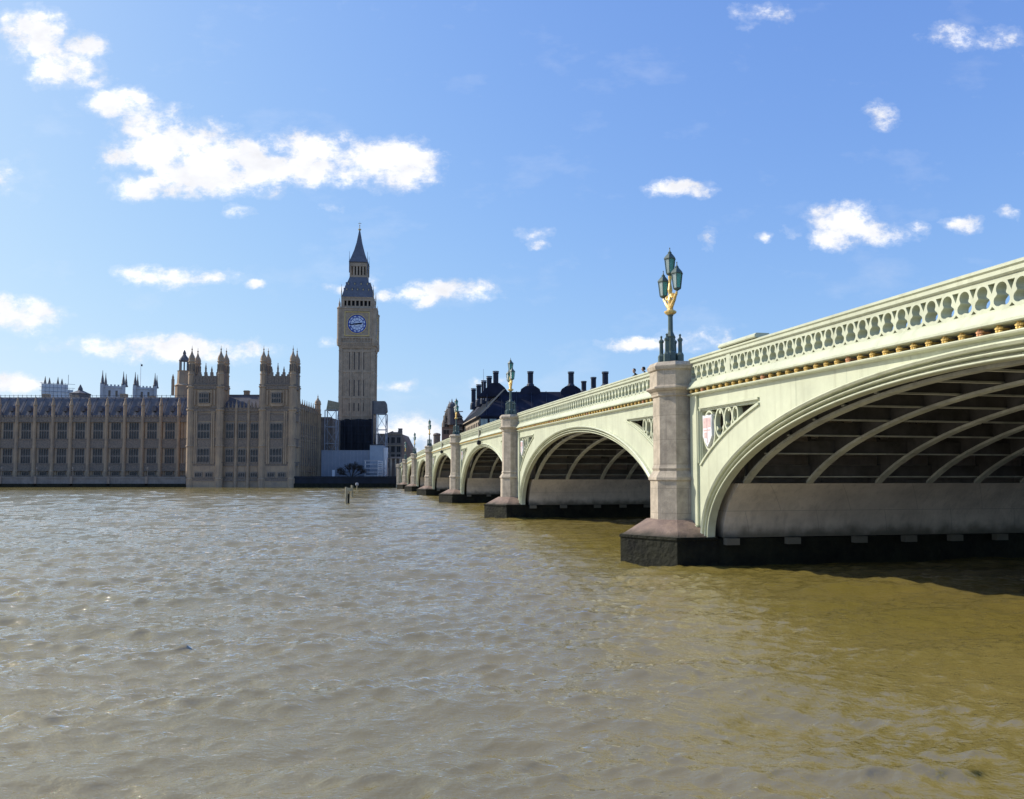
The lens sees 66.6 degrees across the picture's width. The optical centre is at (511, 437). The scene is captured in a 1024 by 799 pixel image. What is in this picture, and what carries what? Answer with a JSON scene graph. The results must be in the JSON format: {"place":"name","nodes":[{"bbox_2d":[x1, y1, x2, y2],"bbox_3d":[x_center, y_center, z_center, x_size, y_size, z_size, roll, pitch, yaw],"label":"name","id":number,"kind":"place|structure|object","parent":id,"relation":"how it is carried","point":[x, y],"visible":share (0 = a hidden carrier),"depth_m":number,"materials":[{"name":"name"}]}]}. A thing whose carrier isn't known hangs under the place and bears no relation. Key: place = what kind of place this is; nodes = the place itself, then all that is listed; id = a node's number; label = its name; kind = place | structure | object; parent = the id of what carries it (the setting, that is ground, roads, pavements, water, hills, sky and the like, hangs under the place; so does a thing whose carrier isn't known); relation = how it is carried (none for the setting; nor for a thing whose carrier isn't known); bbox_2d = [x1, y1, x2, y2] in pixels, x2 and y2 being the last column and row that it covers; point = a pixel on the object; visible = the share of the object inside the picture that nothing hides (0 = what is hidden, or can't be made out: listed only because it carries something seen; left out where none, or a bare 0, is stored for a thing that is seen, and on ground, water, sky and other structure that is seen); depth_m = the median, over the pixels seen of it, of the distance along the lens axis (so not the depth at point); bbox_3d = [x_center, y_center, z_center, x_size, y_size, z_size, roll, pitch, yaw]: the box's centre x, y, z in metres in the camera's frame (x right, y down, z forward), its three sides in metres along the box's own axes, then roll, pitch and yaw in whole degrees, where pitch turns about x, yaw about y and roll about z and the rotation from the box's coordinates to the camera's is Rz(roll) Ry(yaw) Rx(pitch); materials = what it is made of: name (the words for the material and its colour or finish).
{"place":"outdoors","nodes":[
{"label":"outdoors","id":0,"kind":"place"},
{"bbox_2d":[41,375,74,396],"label":"church tower","id":1,"kind":"structure","parent":0,"point":[56,389],"depth_m":392.26,"materials":[{"name":"stone"}]},
{"bbox_2d":[374,428,413,475],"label":"gabled stone building","id":2,"kind":"structure","parent":0,"point":[396,443],"depth_m":300.31,"materials":[{"name":"stone"}]},
{"bbox_2d":[0,487,1023,798],"bbox_3d":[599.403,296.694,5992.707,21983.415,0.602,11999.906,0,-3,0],"label":"river water","id":3,"kind":"structure","parent":0,"point":[266,643],"depth_m":15.15,"materials":[{"name":"brown liquid"}]},
{"bbox_2d":[294,476,396,486],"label":"embankment wall","id":4,"kind":"structure","parent":3,"relation":"in","point":[343,481],"depth_m":250.04,"materials":[{"name":"stone"}]},
{"bbox_2d":[345,487,348,503],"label":"mooring post","id":5,"kind":"object","parent":3,"relation":"in","point":[346,502],"visible":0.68,"depth_m":100.83,"materials":[{"name":"wood"}]},
{"bbox_2d":[347,485,352,496],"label":"mooring post","id":6,"kind":"object","parent":3,"relation":"in","point":[350,489],"visible":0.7,"depth_m":133.66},
{"bbox_2d":[396,257,1023,566],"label":"arch bridge","id":7,"kind":"structure","parent":3,"relation":"in","point":[869,432],"depth_m":31.06,"materials":[{"name":"green paint"}]},
{"bbox_2d":[413,433,416,452],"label":"bridge lamp","id":8,"kind":"object","parent":7,"relation":"on","point":[414,449],"visible":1,"depth_m":182.57,"materials":[{"name":"green metal"}]},
{"bbox_2d":[427,419,431,445],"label":"bridge lamp","id":9,"kind":"object","parent":7,"relation":"on","point":[429,428],"visible":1,"depth_m":144.94,"materials":[{"name":"green metal"}]},
{"bbox_2d":[453,399,459,433],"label":"bridge lamp","id":10,"kind":"object","parent":7,"relation":"on","point":[456,408],"visible":0.98,"depth_m":105.78,"materials":[{"name":"green metal"}]},
{"bbox_2d":[477,428,481,444],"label":"navigation light","id":11,"kind":"object","parent":7,"relation":"hanging from","point":[479,441],"visible":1,"depth_m":87.13,"materials":[{"name":"metal"}]},
{"bbox_2d":[505,358,515,414],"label":"bridge lamp","id":12,"kind":"object","parent":7,"relation":"on","point":[509,404],"visible":0.98,"depth_m":68.17,"materials":[{"name":"green metal"}]},
{"bbox_2d":[658,247,683,361],"bbox_3d":[6.790,-5.677,33.468,0.860,5.052,1.948,1,-3,-11],"label":"bridge lamp","id":13,"kind":"object","parent":7,"relation":"on","point":[674,273],"visible":0.94,"depth_m":33.33,"materials":[{"name":"green metal"}]},
{"bbox_2d":[0,0,1023,451],"label":"sky","id":14,"kind":"structure","parent":0,"point":[519,178],"materials":[{"name":"blue"}]},
{"bbox_2d":[462,369,608,431],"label":"bronze roofed building","id":15,"kind":"structure","parent":0,"point":[487,404],"depth_m":301.20,"materials":[{"name":"metal"}]},
{"bbox_2d":[480,418,487,425],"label":"window","id":16,"kind":"structure","parent":15,"relation":"in","point":[483,421],"depth_m":292.42,"materials":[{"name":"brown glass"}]},
{"label":"ground","id":17,"kind":"structure","parent":0,"visible":0},
{"bbox_2d":[69,384,91,396],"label":"hall lantern","id":18,"kind":"object","parent":17,"relation":"on","point":[80,392],"visible":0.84,"depth_m":329.36,"materials":[{"name":"grey metal"}]},
{"bbox_2d":[100,364,158,396],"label":"abbey","id":19,"kind":"structure","parent":17,"relation":"on","point":[116,391],"depth_m":433.06,"materials":[{"name":"stone"}]},
{"bbox_2d":[0,348,339,486],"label":"palace","id":20,"kind":"structure","parent":17,"relation":"on","point":[209,431],"depth_m":261.65,"materials":[{"name":"stone"}]},
{"bbox_2d":[3,471,10,474],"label":"window","id":21,"kind":"structure","parent":20,"relation":"in","point":[4,472],"depth_m":262.35,"materials":[{"name":"glass"}]},
{"bbox_2d":[2,448,12,462],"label":"window","id":22,"kind":"structure","parent":20,"relation":"in","point":[7,454],"depth_m":262.63,"materials":[{"name":"glass"}]},
{"bbox_2d":[3,422,13,438],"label":"window","id":23,"kind":"structure","parent":20,"relation":"in","point":[7,426],"depth_m":263.02,"materials":[{"name":"glass"}]},
{"bbox_2d":[21,471,28,474],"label":"window","id":24,"kind":"structure","parent":20,"relation":"in","point":[22,472],"depth_m":262.35,"materials":[{"name":"glass"}]},
{"bbox_2d":[20,448,30,462],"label":"window","id":25,"kind":"structure","parent":20,"relation":"in","point":[25,454],"depth_m":262.63,"materials":[{"name":"glass"}]},
{"bbox_2d":[21,422,31,438],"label":"window","id":26,"kind":"structure","parent":20,"relation":"in","point":[25,426],"depth_m":263.02,"materials":[{"name":"glass"}]},
{"bbox_2d":[39,471,46,474],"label":"window","id":27,"kind":"structure","parent":20,"relation":"in","point":[40,472],"depth_m":262.35,"materials":[{"name":"glass"}]},
{"bbox_2d":[38,448,48,462],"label":"window","id":28,"kind":"structure","parent":20,"relation":"in","point":[43,453],"depth_m":262.63,"materials":[{"name":"glass"}]},
{"bbox_2d":[39,422,48,438],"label":"window","id":29,"kind":"structure","parent":20,"relation":"in","point":[43,426],"depth_m":263.02,"materials":[{"name":"glass"}]},
{"bbox_2d":[57,471,64,474],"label":"window","id":30,"kind":"structure","parent":20,"relation":"in","point":[58,472],"depth_m":262.31,"materials":[{"name":"glass"}]},
{"bbox_2d":[56,448,66,462],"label":"window","id":31,"kind":"structure","parent":20,"relation":"in","point":[61,453],"depth_m":262.63,"materials":[{"name":"glass"}]},
{"bbox_2d":[57,422,66,438],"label":"window","id":32,"kind":"structure","parent":20,"relation":"in","point":[61,426],"depth_m":263.02,"materials":[{"name":"glass"}]},
{"bbox_2d":[75,471,82,474],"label":"window","id":33,"kind":"structure","parent":20,"relation":"in","point":[76,472],"depth_m":262.31,"materials":[{"name":"glass"}]},
{"bbox_2d":[74,448,84,462],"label":"window","id":34,"kind":"structure","parent":20,"relation":"in","point":[79,453],"depth_m":262.63,"materials":[{"name":"glass"}]},
{"bbox_2d":[75,422,84,438],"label":"window","id":35,"kind":"structure","parent":20,"relation":"in","point":[79,426],"depth_m":263.02,"materials":[{"name":"glass"}]},
{"bbox_2d":[93,471,100,474],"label":"window","id":36,"kind":"structure","parent":20,"relation":"in","point":[94,472],"depth_m":262.31,"materials":[{"name":"glass"}]},
{"bbox_2d":[92,448,102,462],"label":"window","id":37,"kind":"structure","parent":20,"relation":"in","point":[97,453],"depth_m":262.63,"materials":[{"name":"glass"}]},
{"bbox_2d":[93,422,102,438],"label":"window","id":38,"kind":"structure","parent":20,"relation":"in","point":[97,426],"depth_m":263.02,"materials":[{"name":"glass"}]},
{"bbox_2d":[111,471,118,474],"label":"window","id":39,"kind":"structure","parent":20,"relation":"in","point":[112,472],"depth_m":262.31,"materials":[{"name":"glass"}]},
{"bbox_2d":[110,448,120,462],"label":"window","id":40,"kind":"structure","parent":20,"relation":"in","point":[115,453],"depth_m":262.63,"materials":[{"name":"glass"}]},
{"bbox_2d":[111,422,120,438],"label":"window","id":41,"kind":"structure","parent":20,"relation":"in","point":[115,426],"depth_m":263.02,"materials":[{"name":"glass"}]},
{"bbox_2d":[129,471,136,474],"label":"window","id":42,"kind":"structure","parent":20,"relation":"in","point":[130,472],"depth_m":262.31,"materials":[{"name":"glass"}]},
{"bbox_2d":[128,448,138,462],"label":"window","id":43,"kind":"structure","parent":20,"relation":"in","point":[133,453],"depth_m":262.63,"materials":[{"name":"glass"}]},
{"bbox_2d":[129,422,138,438],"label":"window","id":44,"kind":"structure","parent":20,"relation":"in","point":[133,426],"depth_m":263.02,"materials":[{"name":"glass"}]},
{"bbox_2d":[146,448,156,462],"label":"window","id":45,"kind":"structure","parent":20,"relation":"in","point":[151,453],"depth_m":262.63,"materials":[{"name":"glass"}]},
{"bbox_2d":[147,422,156,438],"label":"window","id":46,"kind":"structure","parent":20,"relation":"in","point":[151,426],"depth_m":263.02,"materials":[{"name":"glass"}]},
{"bbox_2d":[165,471,172,474],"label":"window","id":47,"kind":"structure","parent":20,"relation":"in","point":[167,472],"depth_m":262.31,"materials":[{"name":"glass"}]},
{"bbox_2d":[164,448,174,462],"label":"window","id":48,"kind":"structure","parent":20,"relation":"in","point":[169,453],"depth_m":262.63,"materials":[{"name":"glass"}]},
{"bbox_2d":[165,422,174,438],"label":"window","id":49,"kind":"structure","parent":20,"relation":"in","point":[169,426],"depth_m":263.02,"materials":[{"name":"glass"}]},
{"bbox_2d":[194,472,201,476],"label":"window","id":50,"kind":"structure","parent":20,"relation":"in","point":[196,474],"depth_m":250.00,"materials":[{"name":"glass"}]},
{"bbox_2d":[197,423,209,438],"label":"window","id":51,"kind":"structure","parent":20,"relation":"in","point":[203,429],"depth_m":250.67,"materials":[{"name":"glass"}]},
{"bbox_2d":[197,448,209,463],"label":"window","id":52,"kind":"structure","parent":20,"relation":"in","point":[203,454],"depth_m":250.30,"materials":[{"name":"glass"}]},
{"bbox_2d":[199,392,208,402],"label":"window","id":53,"kind":"structure","parent":20,"relation":"in","point":[203,396],"depth_m":250.48,"materials":[{"name":"glass"}]},
{"bbox_2d":[205,472,212,476],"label":"window","id":54,"kind":"structure","parent":20,"relation":"in","point":[207,474],"depth_m":250.00,"materials":[{"name":"glass"}]},
{"bbox_2d":[225,472,232,476],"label":"window","id":55,"kind":"structure","parent":20,"relation":"in","point":[227,474],"depth_m":251.71,"materials":[{"name":"glass"}]},
{"bbox_2d":[225,423,233,438],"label":"window","id":56,"kind":"structure","parent":20,"relation":"in","point":[229,426],"depth_m":252.33,"materials":[{"name":"glass"}]},
{"bbox_2d":[225,449,233,462],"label":"window","id":57,"kind":"structure","parent":20,"relation":"in","point":[229,453],"depth_m":251.96,"materials":[{"name":"glass"}]},
{"bbox_2d":[237,449,245,462],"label":"window","id":58,"kind":"structure","parent":20,"relation":"in","point":[241,452],"depth_m":251.96,"materials":[{"name":"glass"}]},
{"bbox_2d":[238,472,244,476],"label":"window","id":59,"kind":"structure","parent":20,"relation":"in","point":[240,474],"depth_m":251.65,"materials":[{"name":"glass"}]},
{"bbox_2d":[238,423,246,438],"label":"window","id":60,"kind":"structure","parent":20,"relation":"in","point":[242,427],"depth_m":252.39,"materials":[{"name":"glass"}]},
{"bbox_2d":[250,449,257,462],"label":"window","id":61,"kind":"structure","parent":20,"relation":"in","point":[253,452],"depth_m":252.02,"materials":[{"name":"glass"}]},
{"bbox_2d":[250,472,257,476],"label":"window","id":62,"kind":"structure","parent":20,"relation":"in","point":[252,474],"depth_m":251.65,"materials":[{"name":"glass"}]},
{"bbox_2d":[250,423,258,438],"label":"window","id":63,"kind":"structure","parent":20,"relation":"in","point":[254,427],"depth_m":252.33,"materials":[{"name":"glass"}]},
{"bbox_2d":[267,472,274,476],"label":"window","id":64,"kind":"structure","parent":20,"relation":"in","point":[269,474],"depth_m":250.00,"materials":[{"name":"glass"}]},
{"bbox_2d":[269,448,281,463],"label":"window","id":65,"kind":"structure","parent":20,"relation":"in","point":[275,454],"depth_m":250.36,"materials":[{"name":"glass"}]},
{"bbox_2d":[270,423,282,438],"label":"window","id":66,"kind":"structure","parent":20,"relation":"in","point":[276,429],"depth_m":250.73,"materials":[{"name":"glass"}]},
{"bbox_2d":[271,392,281,402],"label":"window","id":67,"kind":"structure","parent":20,"relation":"in","point":[275,396],"depth_m":250.48,"materials":[{"name":"glass"}]},
{"bbox_2d":[278,472,284,476],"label":"window","id":68,"kind":"structure","parent":20,"relation":"in","point":[280,474],"depth_m":250.00,"materials":[{"name":"glass"}]},
{"bbox_2d":[171,350,188,396],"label":"ventilation turret","id":69,"kind":"object","parent":17,"relation":"on","point":[181,384],"visible":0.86,"depth_m":284.31,"materials":[{"name":"stone"}]},
{"bbox_2d":[324,400,339,449],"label":"steel gantry","id":70,"kind":"object","parent":17,"relation":"on","point":[332,405],"visible":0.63,"depth_m":279.92,"materials":[{"name":"grey metal"}]},
{"bbox_2d":[321,450,369,475],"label":"site hoarding","id":71,"kind":"object","parent":17,"relation":"on","point":[332,461],"visible":0.63,"depth_m":261.94,"materials":[{"name":"metal"}]},
{"bbox_2d":[337,461,366,475],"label":"bare tree","id":72,"kind":"object","parent":17,"relation":"on","point":[353,467],"visible":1,"depth_m":255.28,"materials":[{"name":"black plant"}]},
{"bbox_2d":[340,418,371,449],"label":"sheeted scaffold","id":73,"kind":"object","parent":17,"relation":"on","point":[355,434],"visible":0.52,"depth_m":297.40,"materials":[{"name":"black fabric"}]},
{"bbox_2d":[337,223,379,443],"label":"clock tower","id":74,"kind":"structure","parent":17,"relation":"on","point":[358,315],"depth_m":301.46,"materials":[{"name":"stone"}]},
{"bbox_2d":[364,460,385,475],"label":"stacked steelwork","id":75,"kind":"object","parent":17,"relation":"on","point":[380,464],"visible":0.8,"depth_m":256.81,"materials":[{"name":"metal"}]},
{"bbox_2d":[370,444,387,475],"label":"site cabin","id":76,"kind":"object","parent":17,"relation":"on","point":[378,451],"visible":0.69,"depth_m":261.09,"materials":[{"name":"white metal"}]},
{"bbox_2d":[372,401,387,447],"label":"steel gantry","id":77,"kind":"object","parent":17,"relation":"on","point":[379,408],"visible":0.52,"depth_m":290.88,"materials":[{"name":"metal"}]},
{"bbox_2d":[390,457,402,475],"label":"landing kiosk","id":78,"kind":"object","parent":17,"relation":"on","point":[394,461],"visible":0.6,"depth_m":261.97,"materials":[{"name":"stone"}]},
{"bbox_2d":[433,433,440,443],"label":"round turret","id":79,"kind":"object","parent":17,"relation":"on","point":[436,437],"visible":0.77,"depth_m":344.22,"materials":[{"name":"brown stone"}]},
{"bbox_2d":[442,400,463,440],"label":"striped brick building","id":80,"kind":"structure","parent":17,"relation":"on","point":[448,422],"depth_m":345.42,"materials":[{"name":"brick"}]}
]}

